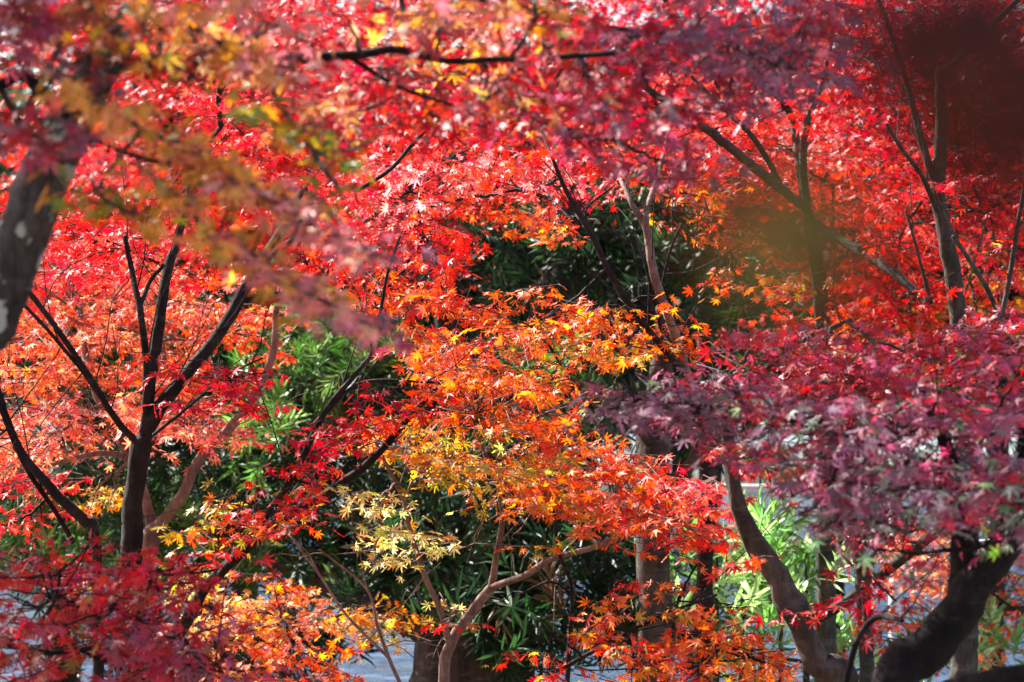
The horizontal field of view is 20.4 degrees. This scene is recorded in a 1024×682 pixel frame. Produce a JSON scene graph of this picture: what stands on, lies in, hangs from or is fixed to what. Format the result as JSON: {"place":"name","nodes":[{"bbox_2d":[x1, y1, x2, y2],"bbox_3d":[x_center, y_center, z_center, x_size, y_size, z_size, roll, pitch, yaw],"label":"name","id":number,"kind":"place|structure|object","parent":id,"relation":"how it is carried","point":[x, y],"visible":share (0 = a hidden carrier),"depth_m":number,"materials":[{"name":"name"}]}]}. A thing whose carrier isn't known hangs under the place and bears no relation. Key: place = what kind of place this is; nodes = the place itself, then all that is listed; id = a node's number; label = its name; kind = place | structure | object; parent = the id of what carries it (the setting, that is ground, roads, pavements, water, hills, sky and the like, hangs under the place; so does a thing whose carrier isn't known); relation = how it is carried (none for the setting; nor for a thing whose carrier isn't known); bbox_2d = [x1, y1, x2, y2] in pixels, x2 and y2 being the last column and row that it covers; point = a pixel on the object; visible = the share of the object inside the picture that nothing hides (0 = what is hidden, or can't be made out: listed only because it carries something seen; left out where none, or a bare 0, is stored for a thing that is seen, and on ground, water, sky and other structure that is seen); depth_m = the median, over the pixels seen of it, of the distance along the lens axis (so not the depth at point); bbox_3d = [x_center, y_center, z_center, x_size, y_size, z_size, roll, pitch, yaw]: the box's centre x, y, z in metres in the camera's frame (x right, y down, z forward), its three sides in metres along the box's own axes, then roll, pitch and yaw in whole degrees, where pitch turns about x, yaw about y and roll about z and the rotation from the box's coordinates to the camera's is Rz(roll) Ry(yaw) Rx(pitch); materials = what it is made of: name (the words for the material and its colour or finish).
{"place":"outdoors","nodes":[
{"label":"outdoors","id":0,"kind":"place"},
{"bbox_2d":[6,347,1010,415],"bbox_3d":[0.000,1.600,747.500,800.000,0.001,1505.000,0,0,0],"label":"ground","id":1,"kind":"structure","parent":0,"point":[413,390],"depth_m":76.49,"materials":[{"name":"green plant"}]},
{"bbox_2d":[0,285,155,681],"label":"maple tree","id":2,"kind":"object","parent":1,"relation":"on","point":[33,471],"visible":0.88,"depth_m":6.89,"materials":[{"name":"red plant"}]},
{"bbox_2d":[0,0,265,639],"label":"tree","id":3,"kind":"object","parent":1,"relation":"on","point":[11,158],"visible":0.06,"depth_m":13.14,"materials":[{"name":"red plant"}]},
{"bbox_2d":[0,41,297,448],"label":"leaves","id":4,"kind":"object","parent":1,"relation":"on","point":[17,98],"visible":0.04,"depth_m":32.78,"materials":[{"name":"red plant"}]},
{"bbox_2d":[0,219,317,680],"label":"maple tree","id":5,"kind":"object","parent":1,"relation":"on","point":[214,439],"visible":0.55,"depth_m":8.12,"materials":[{"name":"red plant"}]},
{"bbox_2d":[0,26,390,681],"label":"maple tree","id":6,"kind":"object","parent":1,"relation":"on","point":[110,250],"visible":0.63,"depth_m":7.13,"materials":[{"name":"red plant"}]},
{"bbox_2d":[0,361,408,681],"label":"maple tree","id":7,"kind":"object","parent":1,"relation":"on","point":[153,654],"visible":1,"depth_m":5.55,"materials":[{"name":"red plant"}]},
{"bbox_2d":[0,0,412,681],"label":"maple tree","id":8,"kind":"object","parent":1,"relation":"on","point":[166,98],"visible":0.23,"depth_m":11.29,"materials":[{"name":"red plant"}]},
{"bbox_2d":[0,48,416,440],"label":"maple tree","id":9,"kind":"object","parent":1,"relation":"on","point":[48,392],"depth_m":38.11,"materials":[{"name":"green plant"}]},
{"bbox_2d":[77,0,350,674],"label":"maple tree","id":10,"kind":"object","parent":1,"relation":"on","point":[249,299],"visible":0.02,"depth_m":13.44,"materials":[{"name":"red plant"}]},
{"bbox_2d":[0,279,474,681],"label":"evergreen tree","id":11,"kind":"object","parent":1,"relation":"on","point":[306,375],"visible":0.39,"depth_m":10.04,"materials":[{"name":"green plant"}]},
{"bbox_2d":[160,562,440,681],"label":"maple tree","id":12,"kind":"object","parent":1,"relation":"on","point":[278,655],"visible":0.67,"depth_m":8.52,"materials":[{"name":"orange plant"}]},
{"bbox_2d":[2,0,643,457],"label":"leaves","id":13,"kind":"object","parent":1,"relation":"on","point":[482,336],"visible":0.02,"depth_m":34.10,"materials":[{"name":"red plant"}]},
{"bbox_2d":[150,189,544,681],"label":"maple tree","id":14,"kind":"object","parent":1,"relation":"on","point":[264,524],"visible":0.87,"depth_m":6.79,"materials":[{"name":"red plant"}]},
{"bbox_2d":[234,0,617,609],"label":"maple tree","id":15,"kind":"object","parent":1,"relation":"on","point":[439,322],"visible":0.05,"depth_m":13.23,"materials":[{"name":"red plant"}]},
{"bbox_2d":[0,0,865,360],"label":"maple tree","id":16,"kind":"object","parent":1,"relation":"on","point":[62,136],"visible":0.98,"depth_m":4.36,"materials":[{"name":"red plant"}]},
{"bbox_2d":[123,144,800,681],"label":"evergreen tree","id":17,"kind":"object","parent":1,"relation":"on","point":[521,622],"visible":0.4,"depth_m":9.65,"materials":[{"name":"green plant"}]},
{"bbox_2d":[213,287,796,681],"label":"maple tree","id":18,"kind":"object","parent":1,"relation":"on","point":[545,470],"visible":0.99,"depth_m":6.92,"materials":[{"name":"orange plant"}]},
{"bbox_2d":[263,29,753,448],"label":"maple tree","id":19,"kind":"object","parent":1,"relation":"on","point":[621,386],"depth_m":41.24,"materials":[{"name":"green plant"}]},
{"bbox_2d":[286,0,743,504],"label":"maple tree","id":20,"kind":"object","parent":1,"relation":"on","point":[448,69],"visible":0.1,"depth_m":11.75,"materials":[{"name":"red plant"}]},
{"bbox_2d":[301,65,858,681],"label":"maple tree","id":21,"kind":"object","parent":1,"relation":"on","point":[421,173],"visible":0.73,"depth_m":7.88,"materials":[{"name":"red plant"}]},
{"bbox_2d":[256,0,1019,469],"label":"leaves","id":22,"kind":"object","parent":1,"relation":"on","point":[624,376],"visible":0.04,"depth_m":33.52,"materials":[{"name":"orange plant"}]},
{"bbox_2d":[479,500,827,681],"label":"maple tree","id":23,"kind":"object","parent":1,"relation":"on","point":[736,649],"visible":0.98,"depth_m":6.67,"materials":[{"name":"orange plant"}]},
{"bbox_2d":[503,0,893,675],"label":"maple tree","id":24,"kind":"object","parent":1,"relation":"on","point":[627,6],"visible":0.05,"depth_m":13.45,"materials":[{"name":"red plant"}]},
{"bbox_2d":[628,217,881,681],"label":"old tree","id":25,"kind":"object","parent":1,"relation":"on","point":[654,570],"visible":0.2,"depth_m":8.78,"materials":[{"name":"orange plant"}]},
{"bbox_2d":[508,245,1023,681],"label":"maple tree","id":26,"kind":"object","parent":1,"relation":"on","point":[927,648],"visible":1,"depth_m":5.25,"materials":[{"name":"purple plant"}]},
{"bbox_2d":[615,0,955,681],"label":"maple tree","id":27,"kind":"object","parent":1,"relation":"on","point":[798,147],"visible":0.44,"depth_m":8.95,"materials":[{"name":"red plant"}]},
{"bbox_2d":[566,0,1019,654],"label":"maple tree","id":28,"kind":"object","parent":1,"relation":"on","point":[838,182],"visible":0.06,"depth_m":11.31,"materials":[{"name":"red plant"}]},
{"bbox_2d":[630,95,1022,450],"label":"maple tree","id":29,"kind":"object","parent":1,"relation":"on","point":[809,394],"depth_m":40.79,"materials":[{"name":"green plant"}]},
{"bbox_2d":[650,185,1023,681],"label":"maple tree","id":30,"kind":"object","parent":1,"relation":"on","point":[790,602],"visible":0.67,"depth_m":6.04,"materials":[{"name":"red plant"}]},
{"bbox_2d":[654,42,1023,460],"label":"leaves","id":31,"kind":"object","parent":1,"relation":"on","point":[1021,449],"visible":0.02,"depth_m":34.55,"materials":[{"name":"red plant"}]},
{"bbox_2d":[669,481,1023,681],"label":"evergreen shrub","id":32,"kind":"object","parent":1,"relation":"on","point":[749,584],"visible":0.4,"depth_m":9.12,"materials":[{"name":"green plant"}]},
{"bbox_2d":[670,0,1023,334],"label":"maple tree","id":33,"kind":"object","parent":1,"relation":"on","point":[775,236],"visible":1,"depth_m":0.41,"materials":[{"name":"red plant"}]},
{"bbox_2d":[780,419,986,681],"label":"maple tree","id":34,"kind":"object","parent":1,"relation":"on","point":[864,612],"visible":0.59,"depth_m":6.18,"materials":[{"name":"red plant"}]},
{"bbox_2d":[763,0,1023,678],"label":"maple tree","id":35,"kind":"object","parent":1,"relation":"on","point":[964,660],"visible":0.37,"depth_m":8.44,"materials":[{"name":"red plant"}]},
{"bbox_2d":[785,3,1023,678],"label":"maple tree","id":36,"kind":"object","parent":1,"relation":"on","point":[1003,597],"visible":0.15,"depth_m":10.48,"materials":[{"name":"red plant"}]},
{"bbox_2d":[802,3,1009,672],"bbox_3d":[2.166,-0.218,13.487,1.862,3.769,3.782,0,0,0],"label":"maple tree","id":37,"kind":"object","parent":1,"relation":"on","point":[1004,452],"visible":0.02,"depth_m":13.45,"materials":[{"name":"red plant"}]},
{"bbox_2d":[0,416,1023,681],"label":"pond","id":38,"kind":"structure","parent":0,"point":[380,670],"depth_m":15.96,"materials":[{"name":"blue liquid"}]}
]}

